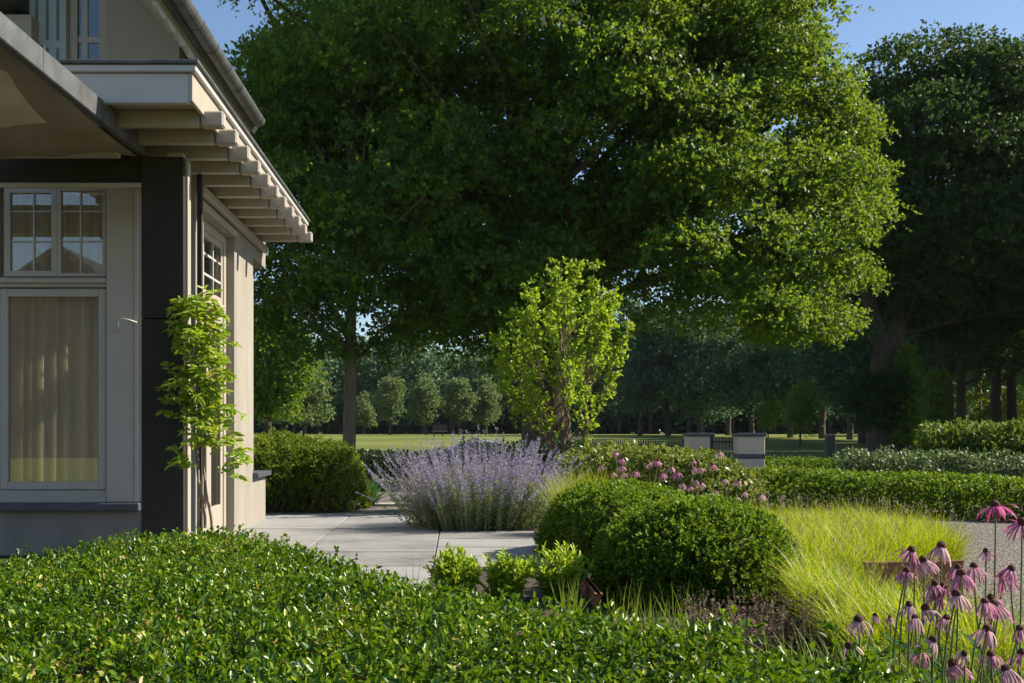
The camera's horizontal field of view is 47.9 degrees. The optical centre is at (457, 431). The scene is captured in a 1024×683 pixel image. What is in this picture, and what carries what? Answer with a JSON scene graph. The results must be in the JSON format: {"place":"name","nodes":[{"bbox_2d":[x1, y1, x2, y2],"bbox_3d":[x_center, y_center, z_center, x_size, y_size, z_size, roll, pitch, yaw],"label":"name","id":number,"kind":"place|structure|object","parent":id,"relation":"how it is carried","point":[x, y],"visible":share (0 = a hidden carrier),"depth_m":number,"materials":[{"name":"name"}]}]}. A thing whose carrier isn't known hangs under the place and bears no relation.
{"place":"outdoors","nodes":[
{"label":"outdoors","id":0,"kind":"place"},
{"bbox_2d":[16,515,553,594],"bbox_3d":[-1.065,0.977,10.200,3.670,0.001,6.600,0,0,0],"label":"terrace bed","id":1,"kind":"object","parent":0,"point":[441,529],"visible":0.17,"depth_m":11.41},
{"bbox_2d":[133,515,553,588],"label":"terrace","id":2,"kind":"structure","parent":0,"point":[392,543],"depth_m":10.29,"materials":[{"name":"concrete"}]},
{"bbox_2d":[265,492,495,514],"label":"driveway","id":3,"kind":"structure","parent":0,"point":[376,510],"depth_m":14.26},
{"bbox_2d":[253,426,372,511],"bbox_3d":[-2.121,0.471,14.995,2.067,1.094,1.870,0,0,0],"label":"round shrub","id":4,"kind":"object","parent":3,"relation":"on","point":[310,474],"visible":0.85,"depth_m":14.36,"materials":[{"name":"green plant"}]},
{"bbox_2d":[359,471,398,506],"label":"feathery fern","id":5,"kind":"object","parent":3,"relation":"on","point":[375,488],"visible":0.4,"depth_m":15.06,"materials":[{"name":"green plant"}]},
{"bbox_2d":[354,424,595,530],"bbox_3d":[0.229,0.452,11.755,2.364,1.061,1.969,0,0,23],"label":"flowering sage","id":6,"kind":"object","parent":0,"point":[518,503],"visible":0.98,"depth_m":11.43,"materials":[{"name":"purple plant"}]},
{"bbox_2d":[0,487,1023,682],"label":"soil bed","id":7,"kind":"object","parent":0,"point":[528,594],"depth_m":6.62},
{"bbox_2d":[0,0,312,565],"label":"house","id":8,"kind":"structure","parent":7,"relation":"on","point":[199,193],"depth_m":9.30,"materials":[{"name":"paint"}]},
{"bbox_2d":[4,188,57,276],"bbox_3d":[-3.468,-1.625,9.360,0.430,0.726,0.060,0,0,0],"label":"window","id":9,"kind":"structure","parent":8,"relation":"in","point":[8,192],"depth_m":9.33,"materials":[{"name":"paint"}]},
{"bbox_2d":[0,289,105,488],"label":"window","id":10,"kind":"structure","parent":8,"relation":"in","point":[5,294],"depth_m":9.33,"materials":[{"name":"paint"}]},
{"bbox_2d":[3,194,105,481],"bbox_3d":[-3.505,-0.710,9.510,1.396,2.500,0.153,0,0,0],"label":"curtain","id":11,"kind":"object","parent":8,"relation":"hanging from","point":[54,389],"visible":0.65,"depth_m":9.51,"materials":[{"name":"fabric"}]},
{"bbox_2d":[0,12,144,159],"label":"awning","id":12,"kind":"object","parent":8,"relation":"attached to","point":[41,90],"visible":0.96,"depth_m":6.93,"materials":[{"name":"metal"}]},
{"bbox_2d":[57,188,105,276],"bbox_3d":[-3.055,-1.625,9.360,0.398,0.726,0.060,0,0,0],"label":"window","id":13,"kind":"structure","parent":8,"relation":"in","point":[60,191],"depth_m":9.33,"materials":[{"name":"paint"}]},
{"bbox_2d":[69,0,105,58],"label":"upper window","id":14,"kind":"structure","parent":8,"relation":"in","point":[74,39],"depth_m":9.93,"materials":[{"name":"paint"}]},
{"bbox_2d":[155,285,254,527],"bbox_3d":[-1.780,-0.173,8.100,0.730,1.714,0.641,0,0,0],"label":"climbing vine","id":15,"kind":"object","parent":8,"relation":"attached to","point":[205,396],"visible":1,"depth_m":8.05,"materials":[{"name":"green plant"}]},
{"bbox_2d":[203,307,208,532],"bbox_3d":[-2.255,-0.060,10.000,0.050,2.080,0.600,0,0,0],"label":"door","id":16,"kind":"structure","parent":8,"relation":"in","point":[206,448],"depth_m":10.21,"materials":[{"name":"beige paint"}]},
{"bbox_2d":[209,316,222,533],"bbox_3d":[-2.255,-0.060,10.600,0.050,2.080,0.600,0,0,0],"label":"door","id":17,"kind":"structure","parent":8,"relation":"in","point":[215,478],"depth_m":10.73,"materials":[{"name":"beige paint"}]},
{"bbox_2d":[353,446,449,490],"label":"dark hedge","id":18,"kind":"object","parent":7,"relation":"on","point":[376,455],"visible":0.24,"depth_m":19.73,"materials":[{"name":"green plant"}]},
{"bbox_2d":[421,542,484,597],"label":"lime shrub","id":19,"kind":"object","parent":7,"relation":"on","point":[458,569],"visible":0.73,"depth_m":6.85,"materials":[{"name":"green plant"}]},
{"bbox_2d":[0,523,952,682],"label":"foreground hedge","id":20,"kind":"object","parent":7,"relation":"on","point":[208,610],"visible":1,"depth_m":2.91,"materials":[{"name":"green plant"}]},
{"bbox_2d":[476,547,536,601],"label":"lime shrub","id":21,"kind":"object","parent":7,"relation":"on","point":[509,575],"visible":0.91,"depth_m":6.81,"materials":[{"name":"green plant"}]},
{"bbox_2d":[455,436,587,491],"bbox_3d":[0.946,0.561,17.097,1.985,1.036,1.136,0,0,-7],"label":"dark hedge","id":22,"kind":"object","parent":7,"relation":"on","point":[542,448],"visible":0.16,"depth_m":16.86,"materials":[{"name":"green plant"}]},
{"bbox_2d":[480,256,635,473],"bbox_3d":[1.309,-0.586,14.568,1.772,3.290,1.988,0,0,44],"label":"young tree","id":23,"kind":"object","parent":7,"relation":"on","point":[601,325],"visible":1,"depth_m":14.38,"materials":[{"name":"green plant"}]},
{"bbox_2d":[529,540,596,599],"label":"lime shrub","id":24,"kind":"object","parent":7,"relation":"on","point":[562,568],"visible":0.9,"depth_m":6.85,"materials":[{"name":"green plant"}]},
{"bbox_2d":[548,571,592,619],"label":"iris tuft","id":25,"kind":"object","parent":7,"relation":"on","point":[575,603],"visible":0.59,"depth_m":6.09,"materials":[{"name":"green plant"}]},
{"bbox_2d":[524,464,629,508],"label":"grass tuft","id":26,"kind":"object","parent":7,"relation":"on","point":[578,481],"visible":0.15,"depth_m":10.88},
{"bbox_2d":[554,543,602,610],"bbox_3d":[0.792,0.950,8.650,0.047,0.100,4.500,0,0,0],"label":"steel edging","id":27,"kind":"object","parent":7,"relation":"on","point":[589,587],"visible":0.25,"depth_m":6.70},
{"bbox_2d":[531,477,687,566],"bbox_3d":[1.295,0.689,9.124,1.445,0.673,1.976,0,0,0],"label":"box mound","id":28,"kind":"object","parent":7,"relation":"on","point":[581,514],"visible":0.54,"depth_m":8.74,"materials":[{"name":"green plant"}]},
{"bbox_2d":[546,439,769,510],"bbox_3d":[2.247,0.574,12.601,1.803,0.991,2.694,0,0,-31],"label":"round leaf hedge","id":29,"kind":"object","parent":7,"relation":"on","point":[634,455],"visible":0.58,"depth_m":12.15,"materials":[{"name":"plant"}]},
{"bbox_2d":[607,580,708,631],"bbox_3d":[0.995,0.870,5.774,0.565,0.260,0.701,0,0,31],"label":"iris tuft","id":30,"kind":"object","parent":7,"relation":"on","point":[664,614],"visible":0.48,"depth_m":5.80,"materials":[{"name":"green plant"}]},
{"bbox_2d":[588,490,802,612],"bbox_3d":[1.467,0.698,7.127,1.329,0.652,1.777,0,0,0],"label":"box mound","id":31,"kind":"object","parent":7,"relation":"on","point":[709,542],"visible":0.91,"depth_m":6.55,"materials":[{"name":"green plant"}]},
{"bbox_2d":[682,433,714,486],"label":"gate pillar","id":32,"kind":"structure","parent":7,"relation":"on","point":[695,441],"depth_m":19.39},
{"bbox_2d":[710,436,733,458],"bbox_3d":[4.455,0.525,19.300,0.444,0.950,0.050,0,0,30],"label":"iron fence","id":33,"kind":"object","parent":7,"relation":"on","point":[712,441],"visible":0.38,"depth_m":19.32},
{"bbox_2d":[731,433,766,489],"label":"gate pillar","id":34,"kind":"structure","parent":7,"relation":"on","point":[748,450],"depth_m":18.79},
{"bbox_2d":[676,584,852,660],"bbox_3d":[1.445,0.858,5.348,0.842,0.274,1.045,0,0,0],"label":"spent thyme","id":35,"kind":"object","parent":7,"relation":"on","point":[780,628],"visible":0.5,"depth_m":5.24,"materials":[{"name":"plant"}]},
{"bbox_2d":[765,455,912,490],"bbox_3d":[6.286,0.732,19.846,2.948,0.674,1.004,0,0,31],"label":"narrow hedge","id":36,"kind":"object","parent":7,"relation":"on","point":[800,462],"visible":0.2,"depth_m":19.86,"materials":[{"name":"green plant"}]},
{"bbox_2d":[846,614,873,663],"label":"coneflower","id":37,"kind":"object","parent":7,"relation":"on","point":[858,620],"visible":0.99,"depth_m":3.22,"materials":[{"name":"pink plant"}]},
{"bbox_2d":[750,465,1023,521],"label":"clipped hedge","id":38,"kind":"object","parent":7,"relation":"on","point":[910,482],"visible":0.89,"depth_m":13.79,"materials":[{"name":"green plant"}]},
{"bbox_2d":[751,607,1023,682],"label":"grass clump","id":39,"kind":"object","parent":7,"relation":"on","point":[975,674],"visible":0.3,"depth_m":3.80,"materials":[{"name":"green plant"}]},
{"bbox_2d":[754,494,1023,682],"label":"ornamental grass","id":40,"kind":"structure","parent":7,"relation":"on","point":[871,603],"depth_m":5.97,"materials":[{"name":"plant"}]},
{"bbox_2d":[747,492,1023,640],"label":"seed heads","id":41,"kind":"object","parent":40,"relation":"attached to","point":[834,517],"visible":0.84,"depth_m":7.23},
{"bbox_2d":[867,566,917,669],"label":"coneflower","id":42,"kind":"object","parent":7,"relation":"on","point":[903,576],"visible":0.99,"depth_m":3.42,"materials":[{"name":"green plant"}]},
{"bbox_2d":[893,545,917,682],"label":"coneflower","id":43,"kind":"object","parent":7,"relation":"on","point":[911,553],"visible":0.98,"depth_m":3.47,"materials":[{"name":"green plant"}]},
{"bbox_2d":[898,601,916,678],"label":"coneflower","id":44,"kind":"object","parent":7,"relation":"on","point":[908,607],"visible":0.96,"depth_m":3.16,"materials":[{"name":"pink plant"}]},
{"bbox_2d":[882,556,936,680],"bbox_3d":[1.418,0.692,3.574,0.232,0.617,0.081,0,0,-17],"label":"coneflower","id":45,"kind":"object","parent":7,"relation":"on","point":[915,567],"visible":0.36,"depth_m":3.59,"materials":[{"name":"green plant"}]},
{"bbox_2d":[906,614,924,682],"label":"coneflower","id":46,"kind":"object","parent":7,"relation":"on","point":[914,622],"visible":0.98,"depth_m":3.02,"materials":[{"name":"pink plant"}]},
{"bbox_2d":[896,555,951,682],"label":"coneflower","id":47,"kind":"object","parent":7,"relation":"on","point":[925,562],"visible":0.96,"depth_m":3.45,"materials":[{"name":"pink plant"}]},
{"bbox_2d":[915,634,937,682],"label":"coneflower","id":48,"kind":"object","parent":7,"relation":"on","point":[932,641],"visible":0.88,"depth_m":2.92,"materials":[{"name":"pink plant"}]},
{"bbox_2d":[832,444,1023,500],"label":"silver shrub row","id":49,"kind":"object","parent":7,"relation":"on","point":[963,462],"visible":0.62,"depth_m":17.26,"materials":[{"name":"green plant"}]},
{"bbox_2d":[906,582,950,675],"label":"coneflower","id":50,"kind":"object","parent":7,"relation":"on","point":[946,591],"visible":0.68,"depth_m":3.33,"materials":[{"name":"pink plant"}]},
{"bbox_2d":[916,604,942,659],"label":"coneflower","id":51,"kind":"object","parent":7,"relation":"on","point":[925,608],"visible":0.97,"depth_m":3.25,"materials":[{"name":"pink plant"}]},
{"bbox_2d":[919,593,945,682],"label":"coneflower","id":52,"kind":"object","parent":7,"relation":"on","point":[931,600],"visible":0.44,"depth_m":3.34,"materials":[{"name":"pink plant"}]},
{"bbox_2d":[921,579,946,682],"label":"coneflower","id":53,"kind":"object","parent":7,"relation":"on","point":[934,585],"visible":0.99,"depth_m":3.30,"materials":[{"name":"pink plant"}]},
{"bbox_2d":[927,540,950,674],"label":"coneflower","id":54,"kind":"object","parent":7,"relation":"on","point":[942,553],"visible":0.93,"depth_m":3.65,"materials":[{"name":"pink plant"}]},
{"bbox_2d":[933,614,951,682],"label":"coneflower","id":55,"kind":"object","parent":7,"relation":"on","point":[944,621],"visible":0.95,"depth_m":3.24,"materials":[{"name":"pink plant"}]},
{"bbox_2d":[924,589,972,682],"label":"coneflower","id":56,"kind":"object","parent":7,"relation":"on","point":[956,597],"visible":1,"depth_m":3.16,"materials":[{"name":"pink plant"}]},
{"bbox_2d":[946,563,970,678],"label":"coneflower","id":57,"kind":"object","parent":7,"relation":"on","point":[957,566],"visible":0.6,"depth_m":3.40,"materials":[{"name":"pink plant"}]},
{"bbox_2d":[943,568,976,682],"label":"coneflower","id":58,"kind":"object","parent":7,"relation":"on","point":[963,577],"visible":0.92,"depth_m":3.26,"materials":[{"name":"pink plant"}]},
{"bbox_2d":[947,659,973,682],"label":"coneflower","id":59,"kind":"object","parent":7,"relation":"on","point":[953,664],"visible":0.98,"depth_m":2.94,"materials":[{"name":"pink plant"}]},
{"bbox_2d":[913,415,1023,476],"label":"laurel hedge","id":60,"kind":"object","parent":7,"relation":"on","point":[973,436],"visible":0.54,"depth_m":21.21,"materials":[{"name":"green plant"}]},
{"bbox_2d":[965,562,987,682],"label":"coneflower","id":61,"kind":"object","parent":7,"relation":"on","point":[974,565],"visible":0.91,"depth_m":3.32,"materials":[{"name":"pink plant"}]},
{"bbox_2d":[967,624,996,682],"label":"coneflower","id":62,"kind":"object","parent":7,"relation":"on","point":[987,629],"visible":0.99,"depth_m":2.98,"materials":[{"name":"pink plant"}]},
{"bbox_2d":[969,597,998,682],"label":"coneflower","id":63,"kind":"object","parent":7,"relation":"on","point":[984,610],"visible":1,"depth_m":3.11,"materials":[{"name":"pink plant"}]},
{"bbox_2d":[958,548,1014,682],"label":"coneflower","id":64,"kind":"object","parent":7,"relation":"on","point":[986,556],"visible":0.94,"depth_m":3.53,"materials":[{"name":"green plant"}]},
{"bbox_2d":[976,650,1003,682],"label":"coneflower","id":65,"kind":"object","parent":7,"relation":"on","point":[991,654],"visible":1,"depth_m":2.84,"materials":[{"name":"pink plant"}]},
{"bbox_2d":[967,571,1023,682],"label":"coneflower","id":66,"kind":"object","parent":7,"relation":"on","point":[1001,586],"visible":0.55,"depth_m":3.39,"materials":[{"name":"pink plant"}]},
{"bbox_2d":[980,599,1013,682],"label":"coneflower","id":67,"kind":"object","parent":7,"relation":"on","point":[995,602],"visible":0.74,"depth_m":3.14,"materials":[{"name":"pink plant"}]},
{"bbox_2d":[976,500,1018,674],"bbox_3d":[1.611,0.601,3.428,0.113,0.798,0.111,0,0,0],"label":"coneflower","id":68,"kind":"object","parent":7,"relation":"on","point":[996,507],"visible":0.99,"depth_m":3.44,"materials":[{"name":"pink plant"}]},
{"bbox_2d":[993,564,1021,677],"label":"coneflower","id":69,"kind":"object","parent":7,"relation":"on","point":[1009,573],"visible":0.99,"depth_m":3.34,"materials":[{"name":"pink plant"}]},
{"bbox_2d":[1001,663,1023,682],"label":"coneflower","id":70,"kind":"object","parent":7,"relation":"on","point":[1007,674],"visible":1,"depth_m":2.74,"materials":[{"name":"pink plant"}]},
{"bbox_2d":[1003,517,1023,682],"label":"coneflower","id":71,"kind":"object","parent":7,"relation":"on","point":[1020,522],"visible":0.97,"depth_m":3.52,"materials":[{"name":"pink plant"}]},
{"bbox_2d":[1006,624,1023,666],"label":"coneflower","id":72,"kind":"object","parent":7,"relation":"on","point":[1020,630],"visible":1,"depth_m":3.04,"materials":[{"name":"pink plant"}]},
{"bbox_2d":[191,0,1023,431],"label":"sky","id":73,"kind":"structure","parent":0,"point":[891,16],"materials":[{"name":"blue"}]},
{"bbox_2d":[253,432,1015,486],"bbox_3d":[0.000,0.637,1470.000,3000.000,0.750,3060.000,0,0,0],"label":"ground","id":74,"kind":"structure","parent":0,"point":[779,445],"depth_m":83.19,"materials":[{"name":"green plant"}]},
{"bbox_2d":[253,292,327,433],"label":"tree","id":75,"kind":"object","parent":74,"relation":"on","point":[293,406],"visible":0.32,"depth_m":51.13,"materials":[{"name":"green plant"}]},
{"bbox_2d":[282,365,336,436],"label":"tree","id":76,"kind":"object","parent":74,"relation":"on","point":[315,407],"visible":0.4,"depth_m":94.45,"materials":[{"name":"green plant"}]},
{"bbox_2d":[356,391,377,433],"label":"tree","id":77,"kind":"object","parent":74,"relation":"on","point":[364,413],"visible":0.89,"depth_m":139.50,"materials":[{"name":"green plant"}]},
{"bbox_2d":[223,0,512,451],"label":"maple tree","id":78,"kind":"object","parent":74,"relation":"on","point":[317,279],"visible":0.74,"depth_m":28.68,"materials":[{"name":"green plant"}]},
{"bbox_2d":[366,375,408,434],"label":"tree","id":79,"kind":"object","parent":74,"relation":"on","point":[388,400],"visible":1,"depth_m":127.45,"materials":[{"name":"green plant"}]},
{"bbox_2d":[407,371,447,434],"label":"tree","id":80,"kind":"object","parent":74,"relation":"on","point":[427,405],"visible":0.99,"depth_m":129.30,"materials":[{"name":"green plant"}]},
{"bbox_2d":[439,376,480,434],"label":"tree","id":81,"kind":"object","parent":74,"relation":"on","point":[461,402],"visible":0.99,"depth_m":131.26,"materials":[{"name":"green plant"}]},
{"bbox_2d":[470,373,503,434],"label":"tree","id":82,"kind":"object","parent":74,"relation":"on","point":[487,408],"visible":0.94,"depth_m":133.20,"materials":[{"name":"green plant"}]},
{"bbox_2d":[442,177,607,442],"bbox_3d":[1.826,-4.724,39.032,7.125,11.801,6.486,0,0,0],"label":"maple tree","id":83,"kind":"object","parent":74,"relation":"on","point":[524,433],"depth_m":38.85,"materials":[{"name":"green plant"}]},
{"bbox_2d":[217,0,920,465],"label":"lime tree","id":84,"kind":"object","parent":74,"relation":"on","point":[695,100],"visible":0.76,"depth_m":29.64,"materials":[{"name":"green plant"}]},
{"bbox_2d":[253,310,1018,433],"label":"woodland","id":85,"kind":"object","parent":74,"relation":"on","point":[375,372],"visible":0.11,"depth_m":151.29,"materials":[{"name":"green plant"}]},
{"bbox_2d":[588,440,683,488],"bbox_3d":[3.315,0.565,22.400,0.050,0.870,5.376,0,0,-12],"label":"iron fence","id":86,"kind":"object","parent":74,"relation":"on","point":[601,442],"visible":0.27,"depth_m":21.74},
{"bbox_2d":[596,295,684,435],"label":"tree","id":87,"kind":"object","parent":74,"relation":"on","point":[638,394],"visible":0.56,"depth_m":118.32,"materials":[{"name":"green plant"}]},
{"bbox_2d":[623,307,715,434],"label":"tree","id":88,"kind":"object","parent":74,"relation":"on","point":[666,406],"visible":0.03,"depth_m":124.80,"materials":[{"name":"green plant"}]},
{"bbox_2d":[649,297,751,432],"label":"tree","id":89,"kind":"object","parent":74,"relation":"on","point":[687,367],"visible":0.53,"depth_m":116.12,"materials":[{"name":"green plant"}]},
{"bbox_2d":[699,320,787,432],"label":"tree","id":90,"kind":"object","parent":74,"relation":"on","point":[732,363],"visible":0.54,"depth_m":109.05,"materials":[{"name":"green plant"}]},
{"bbox_2d":[750,399,784,437],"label":"sapling","id":91,"kind":"object","parent":74,"relation":"on","point":[769,417],"visible":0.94,"depth_m":99.27,"materials":[{"name":"green plant"}]},
{"bbox_2d":[739,328,830,437],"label":"tree","id":92,"kind":"object","parent":74,"relation":"on","point":[777,388],"visible":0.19,"depth_m":103.37,"materials":[{"name":"green plant"}]},
{"bbox_2d":[775,380,822,445],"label":"sapling","id":93,"kind":"object","parent":74,"relation":"on","point":[801,414],"visible":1,"depth_m":65.77,"materials":[{"name":"green plant"}]},
{"bbox_2d":[760,340,840,438],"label":"tree","id":94,"kind":"object","parent":74,"relation":"on","point":[794,377],"visible":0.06,"depth_m":97.50,"materials":[{"name":"green plant"}]},
{"bbox_2d":[824,434,835,467],"bbox_3d":[8.410,0.525,26.000,0.220,0.950,0.180,0,0,0],"label":"dark post","id":95,"kind":"object","parent":74,"relation":"on","point":[829,445],"visible":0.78,"depth_m":25.92,"materials":[{"name":"black metal"}]},
{"bbox_2d":[790,328,872,439],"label":"tree","id":96,"kind":"object","parent":74,"relation":"on","point":[850,433],"visible":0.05,"depth_m":91.97,"materials":[{"name":"green plant"}]},
{"bbox_2d":[785,276,939,442],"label":"tree","id":97,"kind":"object","parent":74,"relation":"on","point":[838,370],"visible":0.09,"depth_m":74.82,"materials":[{"name":"green plant"}]},
{"bbox_2d":[779,19,1023,454],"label":"oak tree","id":98,"kind":"object","parent":74,"relation":"on","point":[953,260],"visible":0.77,"depth_m":45.43,"materials":[{"name":"green plant"}]},
{"bbox_2d":[838,364,919,433],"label":"ivy","id":99,"kind":"object","parent":98,"relation":"attached to","point":[870,397],"visible":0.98,"depth_m":46.52,"materials":[{"name":"plant"}]},
{"bbox_2d":[886,343,931,448],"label":"ivy","id":100,"kind":"object","parent":98,"relation":"attached to","point":[909,359],"visible":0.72,"depth_m":46.64,"materials":[{"name":"green plant"}]},
{"bbox_2d":[915,367,958,425],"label":"sapling","id":101,"kind":"object","parent":74,"relation":"on","point":[937,410],"visible":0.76,"depth_m":61.60,"materials":[{"name":"green plant"}]},
{"bbox_2d":[860,322,1015,427],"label":"tree","id":102,"kind":"object","parent":74,"relation":"on","point":[961,383],"depth_m":69.73,"materials":[{"name":"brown plant"}]},
{"bbox_2d":[857,327,1023,423],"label":"tree","id":103,"kind":"object","parent":74,"relation":"on","point":[943,365],"visible":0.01,"depth_m":63.75,"materials":[{"name":"green plant"}]},
{"bbox_2d":[908,334,1023,423],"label":"tree","id":104,"kind":"object","parent":74,"relation":"on","point":[994,373],"visible":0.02,"depth_m":65.73,"materials":[{"name":"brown plant"}]},
{"bbox_2d":[954,378,1017,423],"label":"sapling","id":105,"kind":"object","parent":74,"relation":"on","point":[983,414],"visible":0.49,"depth_m":75.14,"materials":[{"name":"green plant"}]},
{"bbox_2d":[966,358,1023,420],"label":"tree","id":106,"kind":"object","parent":74,"relation":"on","point":[1012,398],"visible":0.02,"depth_m":73.78,"materials":[{"name":"brown plant"}]},
{"bbox_2d":[988,384,1023,421],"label":"sapling","id":107,"kind":"object","parent":74,"relation":"on","point":[1020,397],"visible":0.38,"depth_m":79.41,"materials":[{"name":"green plant"}]},
{"bbox_2d":[886,519,1023,637],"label":"gravel path","id":108,"kind":"structure","parent":0,"point":[1008,552],"depth_m":9.53,"materials":[{"name":"gravel"}]},
{"bbox_2d":[863,560,964,602],"bbox_3d":[2.645,0.875,6.670,0.618,0.250,0.036,0,0,-9],"label":"steel edging","id":109,"kind":"object","parent":108,"relation":"on","point":[946,567],"visible":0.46,"depth_m":6.66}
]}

